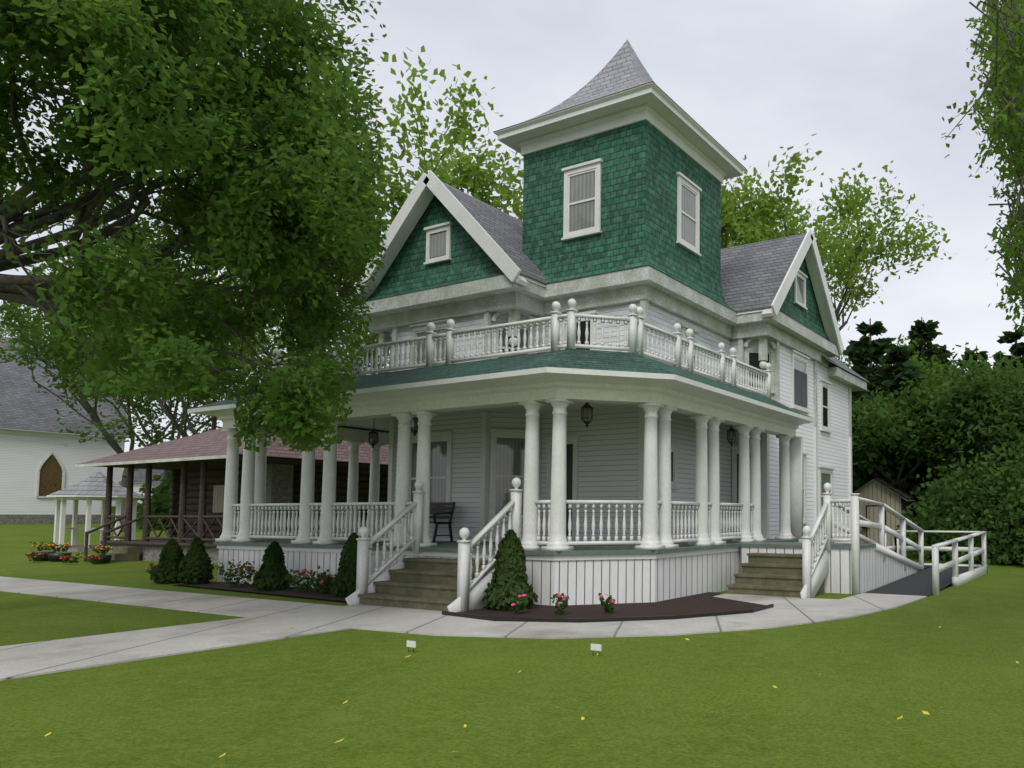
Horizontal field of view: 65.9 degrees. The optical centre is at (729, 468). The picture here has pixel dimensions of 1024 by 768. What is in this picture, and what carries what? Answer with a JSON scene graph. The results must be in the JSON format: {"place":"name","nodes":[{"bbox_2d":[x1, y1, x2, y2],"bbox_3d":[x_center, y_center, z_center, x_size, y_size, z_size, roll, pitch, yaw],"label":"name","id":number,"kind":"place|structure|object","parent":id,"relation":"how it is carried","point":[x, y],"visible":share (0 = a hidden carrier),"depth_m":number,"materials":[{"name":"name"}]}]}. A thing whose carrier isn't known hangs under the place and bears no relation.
{"place":"outdoors","nodes":[
{"label":"outdoors","id":0,"kind":"place"},
{"bbox_2d":[213,485,224,512],"bbox_3d":[-18.611,1.097,27.378,1.000,1.000,0.090,-2,-4,27],"label":"window","id":1,"kind":"structure","parent":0,"point":[218,498],"depth_m":27.41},
{"bbox_2d":[145,559,615,614],"bbox_3d":[-7.697,2.130,14.268,13.082,0.578,1.097,-2,-4,27],"label":"rose","id":2,"kind":"object","parent":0,"point":[324,587],"depth_m":14.58,"materials":[{"name":"green plant"}]},
{"bbox_2d":[511,594,614,606],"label":"red flowers","id":3,"kind":"object","parent":2,"relation":"on","point":[559,596],"visible":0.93,"depth_m":11.46,"materials":[{"name":"red plant"}]},
{"bbox_2d":[407,640,601,650],"bbox_3d":[-2.535,1.975,8.339,2.274,0.070,0.061,0,-4,6],"label":"yard sign","id":4,"kind":"object","parent":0,"point":[596,647],"visible":1,"depth_m":8.26,"materials":[{"name":"white plastic"}]},
{"bbox_2d":[0,524,1023,767],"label":"ground","id":5,"kind":"structure","parent":0,"point":[712,700],"depth_m":6.50,"materials":[{"name":"green plant"}]},
{"bbox_2d":[0,515,114,523],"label":"church foundation","id":6,"kind":"object","parent":5,"relation":"on","point":[29,519],"depth_m":55.36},
{"bbox_2d":[25,541,111,562],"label":"flower bushes","id":7,"kind":"object","parent":5,"relation":"on","point":[91,560],"visible":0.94,"depth_m":24.04,"materials":[{"name":"plant"}]},
{"bbox_2d":[23,552,100,559],"bbox_3d":[-21.392,2.793,23.877,3.722,0.201,0.754,-2,-4,27],"label":"red flower","id":8,"kind":"object","parent":7,"relation":"attached to","point":[65,558],"visible":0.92,"depth_m":23.41,"materials":[{"name":"red plant"}]},
{"bbox_2d":[31,542,112,550],"bbox_3d":[-21.803,2.566,24.751,3.975,0.218,0.670,-2,-4,23],"label":"orange flower","id":9,"kind":"object","parent":7,"relation":"attached to","point":[51,544],"visible":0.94,"depth_m":24.89,"materials":[{"name":"plant"}]},
{"bbox_2d":[33,552,111,563],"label":"flower planters","id":10,"kind":"object","parent":5,"relation":"on","point":[51,556],"visible":0.63,"depth_m":24.79,"materials":[{"name":"black plastic"}]},
{"bbox_2d":[60,548,93,551],"bbox_3d":[-27.788,3.494,32.661,2.900,0.171,2.900,-2,-4,27],"label":"gazebo base","id":11,"kind":"object","parent":5,"relation":"on","point":[77,550],"visible":0.08,"depth_m":31.32,"materials":[{"name":"white wood"}]},
{"bbox_2d":[47,495,143,547],"bbox_3d":[-27.788,2.306,32.735,3.500,2.210,3.500,-2,-4,27],"label":"gazebo","id":12,"kind":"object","parent":11,"relation":"on","point":[59,521],"depth_m":32.08,"materials":[{"name":"white wood"}]},
{"bbox_2d":[68,545,106,547],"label":"floor","id":13,"kind":"structure","parent":12,"relation":"on","point":[77,546],"depth_m":31.76,"materials":[{"name":"grey concrete"}]},
{"bbox_2d":[49,472,143,496],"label":"roof","id":14,"kind":"structure","parent":12,"relation":"on","point":[94,484],"depth_m":32.07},
{"bbox_2d":[0,433,162,514],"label":"church wall","id":15,"kind":"structure","parent":5,"relation":"on","point":[22,457],"depth_m":55.47,"materials":[{"name":"white wood"}]},
{"bbox_2d":[39,454,61,495],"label":"church window","id":16,"kind":"structure","parent":15,"relation":"in","point":[50,480],"depth_m":56.01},
{"bbox_2d":[0,427,162,497],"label":"church trim","id":17,"kind":"structure","parent":15,"relation":"attached to","point":[38,433],"depth_m":55.89,"materials":[{"name":"white wood"}]},
{"bbox_2d":[0,337,163,481],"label":"church roof","id":18,"kind":"structure","parent":15,"relation":"on","point":[24,404],"depth_m":56.98,"materials":[{"name":"grey"}]},
{"bbox_2d":[87,546,139,561],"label":"cabin steps","id":19,"kind":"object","parent":5,"relation":"on","point":[122,554],"visible":0.67,"depth_m":25.12,"materials":[{"name":"grey concrete"}]},
{"bbox_2d":[0,300,236,530],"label":"tree","id":20,"kind":"object","parent":5,"relation":"on","point":[13,312],"depth_m":45.17,"materials":[{"name":"plant"}]},
{"bbox_2d":[30,263,227,406],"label":"tree","id":21,"kind":"object","parent":5,"relation":"on","point":[121,399],"depth_m":76.17,"materials":[{"name":"green plant"}]},
{"bbox_2d":[0,285,276,493],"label":"tree","id":22,"kind":"object","parent":5,"relation":"on","point":[34,364],"depth_m":54.25,"materials":[{"name":"green plant"}]},
{"bbox_2d":[111,469,171,529],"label":"understory","id":23,"kind":"object","parent":5,"relation":"on","point":[160,502],"visible":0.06,"depth_m":52.52,"materials":[{"name":"green plant"}]},
{"bbox_2d":[0,0,388,452],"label":"tree","id":24,"kind":"object","parent":5,"relation":"on","point":[180,126],"depth_m":9.34,"materials":[{"name":"green plant"}]},
{"bbox_2d":[107,456,293,564],"bbox_3d":[-16.849,-0.165,28.029,8.600,6.900,7.050,-2,-4,27],"label":"cabin porch","id":25,"kind":"object","parent":5,"relation":"on","point":[279,483],"visible":0.1,"depth_m":25.59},
{"bbox_2d":[75,455,225,466],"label":"roof fascia","id":26,"kind":"structure","parent":25,"relation":"attached to","point":[156,460],"depth_m":24.10,"materials":[{"name":"white wood"}]},
{"bbox_2d":[29,242,391,399],"bbox_3d":[-21.717,-4.721,39.942,19.156,17.546,15.539,0,-4,2],"label":"tree","id":27,"kind":"object","parent":5,"relation":"on","point":[268,336],"depth_m":38.24,"materials":[{"name":"green plant"}]},
{"bbox_2d":[61,257,369,436],"bbox_3d":[-27.258,-4.416,42.960,16.927,16.977,20.637,-2,-4,27],"label":"tree","id":28,"kind":"object","parent":5,"relation":"on","point":[96,396],"depth_m":39.36,"materials":[{"name":"green plant"}]},
{"bbox_2d":[56,327,389,449],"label":"tree","id":29,"kind":"object","parent":5,"relation":"on","point":[158,433],"depth_m":43.39,"materials":[{"name":"green plant"}]},
{"bbox_2d":[83,456,387,561],"bbox_3d":[-16.649,1.487,28.529,9.800,3.665,10.800,-2,-4,27],"label":"log cabin","id":30,"kind":"object","parent":5,"relation":"on","point":[191,516],"visible":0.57,"depth_m":26.53,"materials":[{"name":"wood"}]},
{"bbox_2d":[80,428,388,464],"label":"cabin roof","id":31,"kind":"structure","parent":30,"relation":"on","point":[211,443],"depth_m":25.50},
{"bbox_2d":[363,325,390,348],"bbox_3d":[-10.027,-4.239,34.720,14.858,15.912,12.486,-2,-4,27],"label":"tree","id":32,"kind":"object","parent":5,"relation":"on","point":[377,337],"depth_m":31.97,"materials":[{"name":"green plant"}]},
{"bbox_2d":[319,45,523,283],"bbox_3d":[-12.252,-5.639,30.921,15.008,18.240,12.594,-2,-4,27],"label":"tree","id":33,"kind":"object","parent":5,"relation":"on","point":[467,174],"depth_m":26.93,"materials":[{"name":"green plant"}]},
{"bbox_2d":[0,576,926,680],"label":"walkway","id":34,"kind":"structure","parent":5,"relation":"on","point":[264,620],"depth_m":10.46,"materials":[{"name":"grey concrete"}]},
{"bbox_2d":[357,553,824,610],"bbox_3d":[-2.167,2.017,13.641,8.577,0.764,2.498,1,-4,-15],"label":"porch step","id":35,"kind":"object","parent":34,"relation":"on","point":[422,583],"visible":0.74,"depth_m":13.27,"materials":[{"name":"wood"}]},
{"bbox_2d":[174,581,764,618],"bbox_3d":[-5.679,2.433,14.742,13.500,0.001,4.890,-2,-4,27],"label":"mulch bed","id":36,"kind":"object","parent":5,"relation":"on","point":[707,602],"visible":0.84,"depth_m":12.27,"materials":[{"name":"brown soil"}]},
{"bbox_2d":[149,529,537,610],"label":"shrubs","id":37,"kind":"object","parent":36,"relation":"on","point":[194,566],"visible":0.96,"depth_m":14.05,"materials":[{"name":"green plant"}]},
{"bbox_2d":[442,604,773,622],"bbox_3d":[-1.733,2.217,11.356,5.255,0.070,1.280,1,-4,-10],"label":"yard edging","id":38,"kind":"object","parent":36,"relation":"on","point":[568,620],"visible":0.87,"depth_m":10.88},
{"bbox_2d":[45,622,1018,756],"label":"fallen leaves","id":39,"kind":"object","parent":5,"relation":"on","point":[924,712],"visible":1,"depth_m":5.62,"materials":[{"name":"yellow plant"}]},
{"bbox_2d":[187,308,986,611],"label":"porch trim","id":40,"kind":"structure","parent":5,"relation":"on","point":[657,475],"depth_m":14.54,"materials":[{"name":"white wood"}]},
{"bbox_2d":[190,349,813,431],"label":"porch roof","id":41,"kind":"structure","parent":40,"relation":"attached to","point":[599,360],"depth_m":13.64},
{"bbox_2d":[222,388,795,444],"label":"porch beam","id":42,"kind":"structure","parent":40,"relation":"attached to","point":[543,395],"depth_m":13.98,"materials":[{"name":"white wood"}]},
{"bbox_2d":[233,299,850,584],"bbox_3d":[-4.128,-0.369,16.903,13.511,5.061,8.964,-2,-4,27],"label":"railing","id":43,"kind":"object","parent":40,"relation":"attached to","point":[340,522],"depth_m":14.80,"materials":[{"name":"white wood"}]},
{"bbox_2d":[213,537,875,554],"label":"porch floor","id":44,"kind":"structure","parent":40,"relation":"on","point":[445,546],"depth_m":14.81,"materials":[{"name":"wood"}]},
{"bbox_2d":[410,502,455,542],"bbox_3d":[-6.921,1.204,16.988,1.240,0.911,0.599,-2,-4,27],"label":"iron bench","id":45,"kind":"object","parent":44,"relation":"on","point":[449,522],"visible":0.49,"depth_m":16.75,"materials":[{"name":"black metal"}]},
{"bbox_2d":[429,502,452,522],"bbox_3d":[-6.911,0.993,17.020,1.200,0.465,0.511,-2,-4,27],"label":"bench","id":46,"kind":"object","parent":45,"relation":"attached to","point":[440,508],"depth_m":17.09,"materials":[{"name":"black wood"}]},
{"bbox_2d":[217,547,918,605],"bbox_3d":[-3.317,2.238,18.312,13.720,0.900,9.930,-2,-4,27],"label":"porch skirt","id":47,"kind":"object","parent":40,"relation":"attached to","point":[582,582],"visible":0.46,"depth_m":14.25,"materials":[{"name":"white wood"}]},
{"bbox_2d":[347,81,851,542],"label":"house trim","id":48,"kind":"structure","parent":5,"relation":"on","point":[653,104],"depth_m":17.61,"materials":[{"name":"white wood"}]},
{"bbox_2d":[364,120,833,343],"bbox_3d":[-2.074,-5.860,19.064,13.881,3.441,6.010,2,-4,-23],"label":"shingle siding","id":49,"kind":"object","parent":48,"relation":"attached to","point":[643,162],"visible":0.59,"depth_m":17.52,"materials":[{"name":"green wood"}]},
{"bbox_2d":[411,171,804,514],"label":"windows","id":50,"kind":"structure","parent":48,"relation":"attached to","point":[510,455],"depth_m":17.40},
{"bbox_2d":[351,265,866,436],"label":"house trim","id":51,"kind":"structure","parent":48,"relation":"on","point":[439,307],"depth_m":17.63,"materials":[{"name":"white wood"}]},
{"bbox_2d":[379,337,765,368],"bbox_3d":[-3.886,-2.829,18.196,9.950,0.220,2.489,0,-4,-4],"label":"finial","id":52,"kind":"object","parent":51,"relation":"attached to","point":[762,364],"depth_m":18.96,"materials":[{"name":"white wood"}]},
{"bbox_2d":[393,343,849,542],"bbox_3d":[-2.227,-0.474,22.559,8.603,5.640,12.900,-2,-4,27],"label":"house siding","id":53,"kind":"object","parent":48,"relation":"attached to","point":[608,453],"visible":0.33,"depth_m":17.33,"materials":[{"name":"white wood"}]},
{"bbox_2d":[794,369,806,406],"bbox_3d":[2.066,-2.322,21.513,0.030,0.980,0.940,-2,-4,27],"label":"window shutter","id":54,"kind":"object","parent":53,"relation":"attached to","point":[800,387],"visible":1,"depth_m":21.45,"materials":[{"name":"grey wood"}]},
{"bbox_2d":[397,301,847,398],"bbox_3d":[-2.228,-2.380,22.678,8.600,2.260,12.900,-2,-4,27],"label":"house siding","id":55,"kind":"object","parent":48,"relation":"attached to","point":[663,319],"visible":0.2,"depth_m":17.38,"materials":[{"name":"white wood"}]},
{"bbox_2d":[512,39,746,169],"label":"roof","id":56,"kind":"structure","parent":48,"relation":"on","point":[623,68],"depth_m":18.34,"materials":[{"name":"grey"}]},
{"bbox_2d":[441,181,869,382],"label":"roof","id":57,"kind":"structure","parent":48,"relation":"attached to","point":[753,275],"depth_m":20.18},
{"bbox_2d":[566,444,749,535],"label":"house door","id":58,"kind":"structure","parent":48,"relation":"in","point":[569,464],"depth_m":16.98,"materials":[{"name":"white wood"}]},
{"bbox_2d":[498,320,827,480],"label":"window","id":59,"kind":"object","parent":48,"relation":"in","point":[754,361],"visible":0.34,"depth_m":17.39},
{"bbox_2d":[803,473,830,517],"bbox_3d":[2.446,0.623,22.148,0.012,1.780,3.380,-2,-4,27],"label":"window","id":60,"kind":"structure","parent":48,"relation":"in","point":[825,478],"depth_m":22.99,"materials":[{"name":"grey glass"}]},
{"bbox_2d":[721,154,814,248],"bbox_3d":[-1.072,-6.005,37.702,14.102,19.784,13.162,-2,-4,27],"label":"tree","id":61,"kind":"object","parent":5,"relation":"on","point":[729,198],"depth_m":32.12,"materials":[{"name":"green plant"}]},
{"bbox_2d":[721,134,956,330],"bbox_3d":[3.795,-6.052,34.870,12.186,19.549,16.040,-2,-4,27],"label":"tree","id":62,"kind":"object","parent":5,"relation":"on","point":[840,263],"depth_m":35.78,"materials":[{"name":"green plant"}]},
{"bbox_2d":[842,318,911,478],"bbox_3d":[6.760,-1.598,35.612,7.675,11.299,7.798,-2,-4,27],"label":"tree","id":63,"kind":"object","parent":5,"relation":"on","point":[855,351],"depth_m":35.52,"materials":[{"name":"green plant"}]},
{"bbox_2d":[858,480,914,554],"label":"shed","id":64,"kind":"structure","parent":5,"relation":"on","point":[874,490],"depth_m":29.54,"materials":[{"name":"beige wood"}]},
{"bbox_2d":[866,505,885,543],"bbox_3d":[5.813,2.358,29.529,0.800,1.850,0.029,-2,-4,27],"label":"shed door","id":65,"kind":"structure","parent":64,"relation":"attached to","point":[866,515],"depth_m":29.66,"materials":[{"name":"wood"}]},
{"bbox_2d":[852,477,915,498],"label":"shed roof","id":66,"kind":"structure","parent":64,"relation":"on","point":[899,491],"depth_m":29.79,"materials":[{"name":"grey"}]},
{"bbox_2d":[854,479,916,500],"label":"shed trim","id":67,"kind":"structure","parent":64,"relation":"attached to","point":[865,485],"depth_m":29.61,"materials":[{"name":"wood"}]},
{"bbox_2d":[836,334,955,395],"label":"tree","id":68,"kind":"object","parent":5,"relation":"on","point":[913,361],"visible":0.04,"depth_m":40.98,"materials":[{"name":"green plant"}]},
{"bbox_2d":[852,344,940,540],"bbox_3d":[7.338,-0.934,32.201,5.510,9.048,6.526,-2,-4,27],"label":"tree","id":69,"kind":"object","parent":5,"relation":"on","point":[903,370],"depth_m":31.66,"materials":[{"name":"green plant"}]},
{"bbox_2d":[852,355,947,404],"bbox_3d":[7.667,-0.819,39.175,10.116,9.652,7.563,-2,-4,27],"label":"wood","id":70,"kind":"object","parent":5,"relation":"on","point":[930,374],"visible":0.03,"depth_m":37.06,"materials":[{"name":"green plant"}]},
{"bbox_2d":[852,375,947,493],"bbox_3d":[5.864,-0.268,30.813,7.241,7.500,7.878,-2,-4,27],"label":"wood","id":71,"kind":"object","parent":5,"relation":"on","point":[875,425],"depth_m":29.60,"materials":[{"name":"green plant"}]},
{"bbox_2d":[866,565,977,595],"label":"porch ramp","id":72,"kind":"structure","parent":5,"relation":"on","point":[919,583],"depth_m":16.20,"materials":[{"name":"grey concrete"}]},
{"bbox_2d":[892,317,956,387],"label":"pine","id":73,"kind":"object","parent":5,"relation":"on","point":[927,333],"depth_m":42.58,"materials":[{"name":"green plant"}]},
{"bbox_2d":[852,404,1023,490],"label":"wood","id":74,"kind":"object","parent":5,"relation":"on","point":[932,464],"depth_m":28.91,"materials":[{"name":"green plant"}]},
{"bbox_2d":[880,342,1023,494],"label":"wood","id":75,"kind":"object","parent":5,"relation":"on","point":[995,400],"depth_m":27.11,"materials":[{"name":"green plant"}]},
{"bbox_2d":[896,436,1023,564],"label":"bush","id":76,"kind":"object","parent":5,"relation":"on","point":[987,495],"visible":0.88,"depth_m":24.46,"materials":[{"name":"green plant"}]},
{"bbox_2d":[955,346,987,372],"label":"tree","id":77,"kind":"object","parent":5,"relation":"on","point":[983,354],"depth_m":45.91,"materials":[{"name":"green plant"}]},
{"bbox_2d":[941,0,1023,335],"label":"tree","id":78,"kind":"object","parent":5,"relation":"on","point":[1014,82],"depth_m":5.90,"materials":[{"name":"green plant"}]},
{"bbox_2d":[979,326,1023,460],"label":"pine","id":79,"kind":"object","parent":5,"relation":"on","point":[1008,337],"depth_m":37.61,"materials":[{"name":"green plant"}]},
{"bbox_2d":[0,0,1023,469],"label":"sky","id":80,"kind":"structure","parent":0,"point":[874,81],"materials":[{"name":"white"}]},
{"bbox_2d":[289,402,735,447],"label":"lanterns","id":81,"kind":"object","parent":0,"point":[587,405],"visible":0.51,"depth_m":15.09,"materials":[{"name":"black metal"}]},
{"bbox_2d":[369,408,734,443],"bbox_3d":[-5.002,-0.856,15.750,10.106,0.240,4.122,0,-4,3],"label":"porch lamp glass","id":82,"kind":"object","parent":81,"relation":"in","point":[373,436],"visible":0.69,"depth_m":15.10,"materials":[{"name":"glass"}]},
{"bbox_2d":[339,402,733,431],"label":"porch ceiling","id":83,"kind":"structure","parent":0,"point":[381,424],"depth_m":16.93,"materials":[{"name":"white wood"}]}
]}

